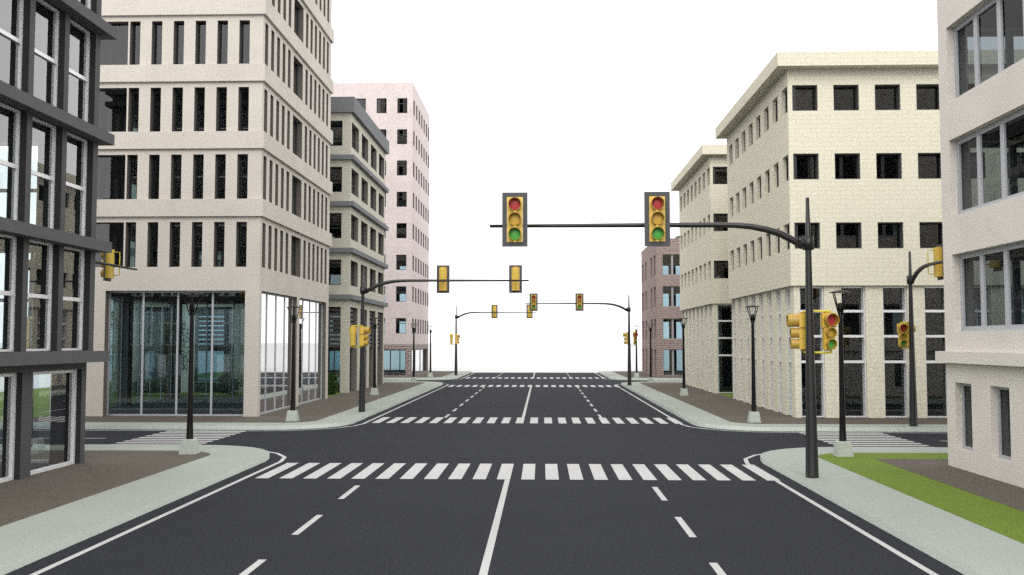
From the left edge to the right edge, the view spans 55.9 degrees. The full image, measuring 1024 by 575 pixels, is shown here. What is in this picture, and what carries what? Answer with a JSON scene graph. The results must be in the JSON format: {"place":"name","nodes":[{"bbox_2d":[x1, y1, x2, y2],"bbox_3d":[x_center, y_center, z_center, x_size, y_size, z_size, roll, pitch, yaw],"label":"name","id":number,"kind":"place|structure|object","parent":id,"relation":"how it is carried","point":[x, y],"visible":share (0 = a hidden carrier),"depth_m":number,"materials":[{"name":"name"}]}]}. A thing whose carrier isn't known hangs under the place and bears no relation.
{"place":"outdoors","nodes":[
{"label":"outdoors","id":0,"kind":"place"},
{"bbox_2d":[0,444,269,574],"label":"pavement","id":1,"kind":"structure","parent":0,"point":[29,540],"depth_m":20.07,"materials":[{"name":"concrete"}]},
{"bbox_2d":[26,249,136,446],"bbox_3d":[-15.585,1.765,34.651,1.191,7.035,8.596,0,-3,-2],"label":"traffic light","id":2,"kind":"object","parent":1,"relation":"on","point":[107,264],"visible":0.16,"depth_m":31.07,"materials":[{"name":"metal"}]},
{"bbox_2d":[0,450,209,525],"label":"brick paving","id":3,"kind":"structure","parent":1,"relation":"on","point":[97,471],"depth_m":23.57,"materials":[{"name":"brick"}]},
{"bbox_2d":[178,291,202,454],"bbox_3d":[-9.627,2.534,28.942,0.620,4.860,0.620,0,-3,2],"label":"street lamp","id":4,"kind":"object","parent":3,"relation":"on","point":[189,445],"visible":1,"depth_m":28.84,"materials":[{"name":"metal"}]},
{"bbox_2d":[0,381,442,429],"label":"pavement","id":5,"kind":"structure","parent":0,"point":[349,416],"depth_m":39.45,"materials":[{"name":"concrete"}]},
{"bbox_2d":[33,382,424,422],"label":"brick paving","id":6,"kind":"structure","parent":5,"relation":"on","point":[316,410],"depth_m":44.88,"materials":[{"name":"brick"}]},
{"bbox_2d":[0,382,218,421],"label":"lawn","id":7,"kind":"structure","parent":6,"relation":"on","point":[41,402],"depth_m":53.75,"materials":[{"name":"green plant"}]},
{"bbox_2d":[172,320,188,371],"bbox_3d":[-20.824,4.220,58.420,3.013,4.806,3.602,2,-4,-31],"label":"tree","id":8,"kind":"object","parent":7,"relation":"on","point":[186,356],"visible":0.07,"depth_m":58.59,"materials":[{"name":"green plant"}]},
{"bbox_2d":[181,392,339,396],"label":"lawn","id":9,"kind":"structure","parent":6,"relation":"on","point":[214,394],"depth_m":59.81,"materials":[{"name":"green plant"}]},
{"bbox_2d":[216,374,243,394],"bbox_3d":[-17.624,6.119,60.438,1.798,1.392,1.501,0,-3,2],"label":"shrub","id":10,"kind":"object","parent":9,"relation":"on","point":[227,382],"visible":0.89,"depth_m":60.35,"materials":[{"name":"green plant"}]},
{"bbox_2d":[328,372,337,394],"bbox_3d":[-11.380,6.084,60.768,0.916,1.608,0.965,1,-3,-12],"label":"shrub","id":11,"kind":"object","parent":9,"relation":"on","point":[332,385],"visible":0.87,"depth_m":60.65,"materials":[{"name":"green plant"}]},
{"bbox_2d":[286,306,300,420],"bbox_3d":[-9.252,3.200,40.818,0.620,4.860,0.620,0,-3,2],"label":"street lamp","id":12,"kind":"object","parent":6,"relation":"on","point":[292,414],"visible":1,"depth_m":40.73,"materials":[{"name":"metal"}]},
{"bbox_2d":[370,317,379,394],"bbox_3d":[-8.623,4.313,60.656,0.620,4.860,0.620,0,-3,2],"label":"street lamp","id":13,"kind":"object","parent":6,"relation":"on","point":[374,390],"visible":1,"depth_m":60.56,"materials":[{"name":"metal"}]},
{"bbox_2d":[410,323,416,382],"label":"street lamp","id":14,"kind":"object","parent":6,"relation":"on","point":[413,379],"visible":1,"depth_m":78.94,"materials":[{"name":"metal"}]},
{"bbox_2d":[349,265,528,411],"bbox_3d":[-3.506,2.417,46.279,8.596,7.035,1.041,0,-3,-2],"label":"traffic light","id":15,"kind":"object","parent":5,"relation":"on","point":[443,280],"visible":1,"depth_m":46.24,"materials":[{"name":"metal"}]},
{"bbox_2d":[198,371,470,379],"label":"pavement","id":16,"kind":"structure","parent":0,"point":[453,376],"depth_m":90.04,"materials":[{"name":"concrete"}]},
{"bbox_2d":[337,371,453,377],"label":"brick paving","id":17,"kind":"structure","parent":16,"relation":"on","point":[436,374],"depth_m":98.14,"materials":[{"name":"brick"}]},
{"bbox_2d":[450,305,535,374],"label":"traffic light","id":18,"kind":"object","parent":16,"relation":"on","point":[494,312],"visible":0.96,"depth_m":96.28,"materials":[{"name":"metal"}]},
{"bbox_2d":[0,343,681,391],"bbox_3d":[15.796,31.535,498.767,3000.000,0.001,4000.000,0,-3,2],"label":"ground","id":19,"kind":"structure","parent":0,"point":[539,357],"depth_m":204.08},
{"bbox_2d":[0,0,116,482],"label":"dark grey building","id":20,"kind":"structure","parent":19,"relation":"on","point":[50,50],"depth_m":25.29,"materials":[{"name":"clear glass"}]},
{"bbox_2d":[0,373,16,482],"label":"shop window","id":21,"kind":"structure","parent":20,"relation":"in","point":[13,376],"depth_m":23.38,"materials":[{"name":"white metal"}]},
{"bbox_2d":[0,233,16,351],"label":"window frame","id":22,"kind":"structure","parent":20,"relation":"in","point":[11,293],"depth_m":23.23,"materials":[{"name":"white metal"}]},
{"bbox_2d":[0,102,20,219],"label":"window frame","id":23,"kind":"structure","parent":20,"relation":"in","point":[15,166],"depth_m":23.41,"materials":[{"name":"white metal"}]},
{"bbox_2d":[0,0,23,89],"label":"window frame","id":24,"kind":"structure","parent":20,"relation":"in","point":[19,40],"depth_m":23.58,"materials":[{"name":"white metal"}]},
{"bbox_2d":[26,239,52,350],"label":"window","id":25,"kind":"structure","parent":20,"relation":"in","point":[49,296],"depth_m":24.95,"materials":[{"name":"white metal"}]},
{"bbox_2d":[31,117,55,228],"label":"window","id":26,"kind":"structure","parent":20,"relation":"in","point":[52,178],"depth_m":25.13,"materials":[{"name":"white metal"}]},
{"bbox_2d":[35,0,58,106],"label":"window","id":27,"kind":"structure","parent":20,"relation":"in","point":[55,61],"depth_m":25.30,"materials":[{"name":"white metal"}]},
{"bbox_2d":[30,369,76,474],"bbox_3d":[-12.059,3.463,25.229,0.090,2.584,2.554,0,-3,2],"label":"window frame","id":28,"kind":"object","parent":20,"relation":"in","point":[74,371],"depth_m":26.38,"materials":[{"name":"white metal"}]},
{"bbox_2d":[62,246,84,350],"bbox_3d":[-11.942,0.308,26.029,0.075,2.774,1.484,0,-3,2],"label":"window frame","id":29,"kind":"structure","parent":20,"relation":"in","point":[81,299],"depth_m":26.69,"materials":[{"name":"white metal"}]},
{"bbox_2d":[66,132,86,235],"bbox_3d":[-11.942,-2.767,26.201,0.075,2.774,1.484,0,-3,2],"label":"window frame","id":30,"kind":"structure","parent":20,"relation":"in","point":[68,184],"depth_m":26.86,"materials":[{"name":"white metal"}]},
{"bbox_2d":[69,19,89,121],"bbox_3d":[-11.942,-5.843,26.374,0.075,2.774,1.484,0,-3,2],"label":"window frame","id":31,"kind":"structure","parent":20,"relation":"in","point":[86,79],"depth_m":27.03,"materials":[{"name":"white metal"}]},
{"bbox_2d":[49,0,333,416],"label":"stone tower block","id":32,"kind":"structure","parent":19,"relation":"on","point":[223,107],"depth_m":44.67,"materials":[{"name":"beige stone"}]},
{"bbox_2d":[109,296,122,407],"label":"shop window","id":33,"kind":"structure","parent":32,"relation":"in","point":[116,333],"depth_m":49.58,"materials":[{"name":"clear glass"}]},
{"bbox_2d":[132,299,172,403],"bbox_3d":[-20.188,3.549,53.916,0.050,5.624,6.264,0,-3,2],"label":"shop window","id":34,"kind":"structure","parent":32,"relation":"in","point":[158,321],"depth_m":54.29,"materials":[{"name":"clear glass"}]},
{"bbox_2d":[106,291,244,415],"bbox_3d":[-15.131,2.973,43.637,6.344,5.624,0.050,0,-3,2],"label":"shop window","id":35,"kind":"structure","parent":32,"relation":"in","point":[178,292],"depth_m":43.63,"materials":[{"name":"grey glass"}]},
{"bbox_2d":[179,303,244,397],"bbox_3d":[-16.477,3.726,57.065,6.344,5.624,0.050,0,-3,2],"label":"shop window","id":36,"kind":"structure","parent":32,"relation":"in","point":[181,303],"depth_m":57.10,"materials":[{"name":"grey glass"}]},
{"bbox_2d":[260,292,292,414],"bbox_3d":[-11.425,3.140,46.617,0.050,5.624,6.264,0,-3,2],"label":"shop window","id":37,"kind":"structure","parent":32,"relation":"in","point":[276,324],"depth_m":46.65,"materials":[{"name":"clear glass"}]},
{"bbox_2d":[291,237,295,275],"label":"window","id":38,"kind":"structure","parent":32,"relation":"in","point":[293,241],"depth_m":50.39,"materials":[{"name":"black glass"}]},
{"bbox_2d":[292,178,295,214],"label":"window","id":39,"kind":"structure","parent":32,"relation":"in","point":[293,180],"depth_m":50.46,"materials":[{"name":"black glass"}]},
{"bbox_2d":[293,120,296,154],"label":"window","id":40,"kind":"structure","parent":32,"relation":"in","point":[294,122],"depth_m":50.70,"materials":[{"name":"black glass"}]},
{"bbox_2d":[293,62,297,95],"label":"window","id":41,"kind":"structure","parent":32,"relation":"in","point":[295,80],"depth_m":50.88,"materials":[{"name":"black glass"}]},
{"bbox_2d":[294,3,298,35],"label":"window","id":42,"kind":"structure","parent":32,"relation":"in","point":[296,10],"depth_m":51.10,"materials":[{"name":"black glass"}]},
{"bbox_2d":[298,299,322,404],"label":"shop window","id":43,"kind":"structure","parent":32,"relation":"in","point":[311,312],"depth_m":53.71,"materials":[{"name":"clear glass"}]},
{"bbox_2d":[130,97,388,392],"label":"beige louvred building","id":44,"kind":"structure","parent":19,"relation":"on","point":[359,148],"depth_m":65.94,"materials":[{"name":"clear glass"}]},
{"bbox_2d":[196,307,231,391],"bbox_3d":[-19.647,4.115,63.908,2.434,5.614,0.070,0,-3,2],"label":"tall window","id":45,"kind":"structure","parent":44,"relation":"in","point":[198,307],"depth_m":63.88,"materials":[{"name":"grey metal"}]},
{"bbox_2d":[330,82,429,375],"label":"pink apartment block","id":46,"kind":"structure","parent":19,"relation":"on","point":[397,113],"depth_m":94.72,"materials":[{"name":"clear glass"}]},
{"bbox_2d":[412,349,424,372],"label":"shop window","id":47,"kind":"structure","parent":46,"relation":"in","point":[419,353],"depth_m":101.45,"materials":[{"name":"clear glass"}]},
{"bbox_2d":[641,238,681,376],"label":"red brick building","id":48,"kind":"structure","parent":19,"relation":"on","point":[656,283],"depth_m":94.76,"materials":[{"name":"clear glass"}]},
{"bbox_2d":[671,144,732,392],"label":"cream block building","id":49,"kind":"structure","parent":19,"relation":"on","point":[699,182],"depth_m":66.27,"materials":[{"name":"beige brick"}]},
{"bbox_2d":[711,305,719,391],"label":"tall window","id":50,"kind":"structure","parent":49,"relation":"in","point":[711,305],"depth_m":63.89,"materials":[{"name":"white glass"}]},
{"bbox_2d":[713,167,726,183],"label":"window","id":51,"kind":"structure","parent":49,"relation":"in","point":[720,172],"depth_m":63.43,"materials":[{"name":"black glass"}]},
{"bbox_2d":[713,214,727,230],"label":"window","id":52,"kind":"structure","parent":49,"relation":"in","point":[719,217],"depth_m":63.26,"materials":[{"name":"black glass"}]},
{"bbox_2d":[716,261,727,277],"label":"window","id":53,"kind":"structure","parent":49,"relation":"in","point":[721,266],"depth_m":63.09,"materials":[{"name":"black glass"}]},
{"bbox_2d":[717,304,732,392],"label":"tall window","id":54,"kind":"structure","parent":49,"relation":"in","point":[717,304],"depth_m":62.73,"materials":[{"name":"glass"}]},
{"bbox_2d":[715,50,946,417],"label":"cream block building","id":55,"kind":"structure","parent":19,"relation":"on","point":[847,143],"depth_m":42.93,"materials":[{"name":"beige brick"}]},
{"bbox_2d":[734,300,735,398],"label":"tall window","id":56,"kind":"structure","parent":55,"relation":"in","point":[734,300],"depth_m":56.36,"materials":[{"name":"white metal"}]},
{"bbox_2d":[740,299,742,400],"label":"tall window","id":57,"kind":"structure","parent":55,"relation":"in","point":[740,299],"depth_m":54.61,"materials":[{"name":"white metal"}]},
{"bbox_2d":[746,297,749,402],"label":"tall window","id":58,"kind":"structure","parent":55,"relation":"in","point":[746,297],"depth_m":52.81,"materials":[{"name":"white glass"}]},
{"bbox_2d":[753,296,756,404],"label":"tall window","id":59,"kind":"structure","parent":55,"relation":"in","point":[753,296],"depth_m":51.06,"materials":[{"name":"white glass"}]},
{"bbox_2d":[761,294,764,406],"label":"tall window","id":60,"kind":"structure","parent":55,"relation":"in","point":[762,329],"depth_m":49.28,"materials":[{"name":"white glass"}]},
{"bbox_2d":[769,292,772,409],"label":"tall window","id":61,"kind":"structure","parent":55,"relation":"in","point":[770,305],"depth_m":47.50,"materials":[{"name":"white glass"}]},
{"bbox_2d":[778,290,781,412],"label":"tall window","id":62,"kind":"structure","parent":55,"relation":"in","point":[779,305],"depth_m":45.74,"materials":[{"name":"white glass"}]},
{"bbox_2d":[785,87,795,111],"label":"window","id":63,"kind":"structure","parent":55,"relation":"in","point":[794,101],"depth_m":43.16,"materials":[{"name":"grey glass"}]},
{"bbox_2d":[786,155,796,180],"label":"window","id":64,"kind":"structure","parent":55,"relation":"in","point":[795,161],"depth_m":42.98,"materials":[{"name":"grey glass"}]},
{"bbox_2d":[787,288,801,414],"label":"tall window","id":65,"kind":"structure","parent":55,"relation":"in","point":[788,289],"depth_m":43.95,"materials":[{"name":"white glass"}]},
{"bbox_2d":[792,85,816,110],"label":"window","id":66,"kind":"structure","parent":55,"relation":"in","point":[805,95],"depth_m":43.36,"materials":[{"name":"black glass"}]},
{"bbox_2d":[793,154,818,178],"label":"window","id":67,"kind":"structure","parent":55,"relation":"in","point":[807,164],"depth_m":43.19,"materials":[{"name":"black glass"}]},
{"bbox_2d":[794,223,819,248],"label":"window","id":68,"kind":"structure","parent":55,"relation":"in","point":[815,227],"depth_m":43.02,"materials":[{"name":"black glass"}]},
{"bbox_2d":[799,287,824,416],"bbox_3d":[13.246,2.855,42.790,1.064,5.764,0.360,0,-3,2],"label":"tall window","id":69,"kind":"structure","parent":55,"relation":"in","point":[821,361],"depth_m":42.65,"materials":[{"name":"black glass"}]},
{"bbox_2d":[833,85,858,110],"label":"window","id":70,"kind":"structure","parent":55,"relation":"in","point":[845,97],"depth_m":43.31,"materials":[{"name":"black glass"}]},
{"bbox_2d":[835,153,859,178],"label":"window","id":71,"kind":"structure","parent":55,"relation":"in","point":[847,166],"depth_m":43.14,"materials":[{"name":"black glass"}]},
{"bbox_2d":[836,222,861,248],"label":"window","id":72,"kind":"structure","parent":55,"relation":"in","point":[848,235],"depth_m":42.96,"materials":[{"name":"black glass"}]},
{"bbox_2d":[841,287,866,416],"bbox_3d":[15.060,2.852,42.733,1.064,5.764,0.360,0,-3,2],"label":"tall window","id":73,"kind":"structure","parent":55,"relation":"in","point":[862,311],"depth_m":42.65,"materials":[{"name":"black glass"}]},
{"bbox_2d":[875,85,899,109],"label":"window","id":74,"kind":"structure","parent":55,"relation":"in","point":[887,97],"depth_m":43.24,"materials":[{"name":"black glass"}]},
{"bbox_2d":[876,153,901,178],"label":"window","id":75,"kind":"structure","parent":55,"relation":"in","point":[888,165],"depth_m":43.07,"materials":[{"name":"black glass"}]},
{"bbox_2d":[878,222,902,247],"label":"window","id":76,"kind":"structure","parent":55,"relation":"in","point":[890,234],"depth_m":42.91,"materials":[{"name":"black glass"}]},
{"bbox_2d":[882,287,908,416],"bbox_3d":[16.875,2.849,42.676,1.064,5.764,0.360,0,-3,2],"label":"tall window","id":77,"kind":"structure","parent":55,"relation":"in","point":[904,314],"depth_m":42.56,"materials":[{"name":"black glass"}]},
{"bbox_2d":[916,84,938,109],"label":"window","id":78,"kind":"structure","parent":55,"relation":"in","point":[927,95],"depth_m":43.19,"materials":[{"name":"black glass"}]},
{"bbox_2d":[918,153,940,178],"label":"window","id":79,"kind":"structure","parent":55,"relation":"in","point":[929,164],"depth_m":43.02,"materials":[{"name":"black glass"}]},
{"bbox_2d":[919,222,942,247],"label":"window","id":80,"kind":"structure","parent":55,"relation":"in","point":[931,233],"depth_m":42.84,"materials":[{"name":"black glass"}]},
{"bbox_2d":[924,287,946,417],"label":"tall window","id":81,"kind":"structure","parent":55,"relation":"in","point":[926,311],"depth_m":42.58,"materials":[{"name":"black glass"}]},
{"bbox_2d":[935,0,1023,487],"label":"rendered corner building","id":82,"kind":"structure","parent":19,"relation":"on","point":[981,70],"depth_m":24.24,"materials":[{"name":"beige paint"}]},
{"bbox_2d":[962,383,972,450],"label":"slit window","id":83,"kind":"structure","parent":82,"relation":"in","point":[966,388],"depth_m":25.36,"materials":[{"name":"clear glass"}]},
{"bbox_2d":[954,0,1023,98],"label":"window","id":84,"kind":"structure","parent":82,"relation":"in","point":[990,41],"depth_m":24.24,"materials":[{"name":"clear glass"}]},
{"bbox_2d":[957,108,1023,213],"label":"window","id":85,"kind":"structure","parent":82,"relation":"in","point":[990,160],"depth_m":24.04,"materials":[{"name":"clear glass"}]},
{"bbox_2d":[959,242,1023,330],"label":"window","id":86,"kind":"structure","parent":82,"relation":"in","point":[992,279],"depth_m":23.99,"materials":[{"name":"clear glass"}]},
{"bbox_2d":[997,387,1010,459],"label":"slit window","id":87,"kind":"structure","parent":82,"relation":"in","point":[1002,392],"depth_m":23.33,"materials":[{"name":"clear glass"}]},
{"bbox_2d":[0,0,937,342],"label":"sky","id":88,"kind":"structure","parent":0,"point":[585,108],"materials":[{"name":"white"}]},
{"bbox_2d":[0,372,963,574],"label":"road","id":89,"kind":"structure","parent":0,"point":[442,523],"depth_m":20.53,"materials":[{"name":"black asphalt"}]},
{"bbox_2d":[118,431,244,444],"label":"crosswalk","id":90,"kind":"structure","parent":89,"relation":"on","point":[177,442],"depth_m":35.22,"materials":[{"name":"paint"}]},
{"bbox_2d":[239,374,725,574],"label":"lane dashes","id":91,"kind":"object","parent":89,"relation":"on","point":[716,567],"visible":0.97,"depth_m":18.28,"materials":[{"name":"paint"}]},
{"bbox_2d":[30,372,937,574],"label":"edge lines","id":92,"kind":"object","parent":89,"relation":"on","point":[905,557],"visible":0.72,"depth_m":19.84,"materials":[{"name":"paint"}]},
{"bbox_2d":[479,373,534,574],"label":"line","id":93,"kind":"object","parent":89,"relation":"on","point":[484,568],"visible":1,"depth_m":18.09,"materials":[{"name":"paint"}]},
{"bbox_2d":[256,463,780,480],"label":"crosswalk","id":94,"kind":"structure","parent":89,"relation":"on","point":[551,471],"depth_m":26.00,"materials":[{"name":"paint"}]},
{"bbox_2d":[372,417,682,423],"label":"crosswalk","id":95,"kind":"structure","parent":89,"relation":"on","point":[546,420],"depth_m":42.81,"materials":[{"name":"paint"}]},
{"bbox_2d":[448,385,619,386],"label":"crosswalk","id":96,"kind":"structure","parent":89,"relation":"on","point":[536,386],"depth_m":75.25,"materials":[{"name":"paint"}]},
{"bbox_2d":[467,377,605,378],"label":"crosswalk","id":97,"kind":"structure","parent":89,"relation":"on","point":[537,377],"depth_m":94.13,"materials":[{"name":"paint"}]},
{"bbox_2d":[804,433,927,445],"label":"crosswalk","id":98,"kind":"structure","parent":89,"relation":"on","point":[867,439],"depth_m":34.50,"materials":[{"name":"paint"}]},
{"bbox_2d":[599,371,681,379],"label":"pavement","id":99,"kind":"structure","parent":0,"point":[611,375],"depth_m":90.04,"materials":[{"name":"concrete"}]},
{"bbox_2d":[613,371,681,377],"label":"brick paving","id":100,"kind":"structure","parent":99,"relation":"on","point":[641,374],"depth_m":98.14,"materials":[{"name":"brick"}]},
{"bbox_2d":[621,382,947,431],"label":"pavement","id":101,"kind":"structure","parent":0,"point":[692,415],"depth_m":38.97,"materials":[{"name":"concrete"}]},
{"bbox_2d":[525,293,637,384],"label":"traffic light","id":102,"kind":"object","parent":101,"relation":"on","point":[533,303],"visible":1,"depth_m":73.94,"materials":[{"name":"metal"}]},
{"bbox_2d":[641,382,946,423],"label":"brick paving","id":103,"kind":"structure","parent":101,"relation":"on","point":[727,408],"depth_m":46.17,"materials":[{"name":"brick"}]},
{"bbox_2d":[647,323,653,382],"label":"street lamp","id":104,"kind":"object","parent":103,"relation":"on","point":[650,379],"visible":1,"depth_m":78.30,"materials":[{"name":"metal"}]},
{"bbox_2d":[678,317,687,395],"bbox_3d":[10.677,4.279,60.047,0.620,4.860,0.620,0,-3,2],"label":"street lamp","id":105,"kind":"object","parent":103,"relation":"on","point":[683,391],"visible":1,"depth_m":59.97,"materials":[{"name":"metal"}]},
{"bbox_2d":[746,305,760,422],"bbox_3d":[10.049,3.166,40.209,0.620,4.860,0.620,0,-3,2],"label":"street lamp","id":106,"kind":"object","parent":103,"relation":"on","point":[753,415],"visible":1,"depth_m":40.12,"materials":[{"name":"metal"}]},
{"bbox_2d":[897,244,943,426],"bbox_3d":[16.010,1.770,34.741,1.191,7.035,8.596,0,-3,-2],"label":"traffic light","id":107,"kind":"object","parent":101,"relation":"on","point":[906,331],"visible":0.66,"depth_m":38.20,"materials":[{"name":"metal"}]},
{"bbox_2d":[760,447,1023,574],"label":"pavement","id":108,"kind":"structure","parent":0,"point":[960,544],"depth_m":18.57,"materials":[{"name":"concrete"}]},
{"bbox_2d":[490,192,839,477],"bbox_3d":[3.748,1.166,23.958,8.596,7.035,1.041,0,-3,-2],"label":"traffic light","id":109,"kind":"object","parent":108,"relation":"on","point":[515,225],"visible":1,"depth_m":23.90,"materials":[{"name":"metal"}]},
{"bbox_2d":[818,453,1023,543],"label":"lawn","id":110,"kind":"structure","parent":108,"relation":"on","point":[1002,519],"depth_m":21.52,"materials":[{"name":"green plant"}]},
{"bbox_2d":[829,290,853,456],"bbox_3d":[9.673,2.500,28.333,0.620,4.860,0.620,0,-3,2],"label":"street lamp","id":111,"kind":"object","parent":110,"relation":"on","point":[842,446],"visible":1,"depth_m":28.24,"materials":[{"name":"metal"}]},
{"bbox_2d":[877,459,1023,510],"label":"brick paving","id":112,"kind":"structure","parent":110,"relation":"on","point":[1001,492],"depth_m":23.20,"materials":[{"name":"brick"}]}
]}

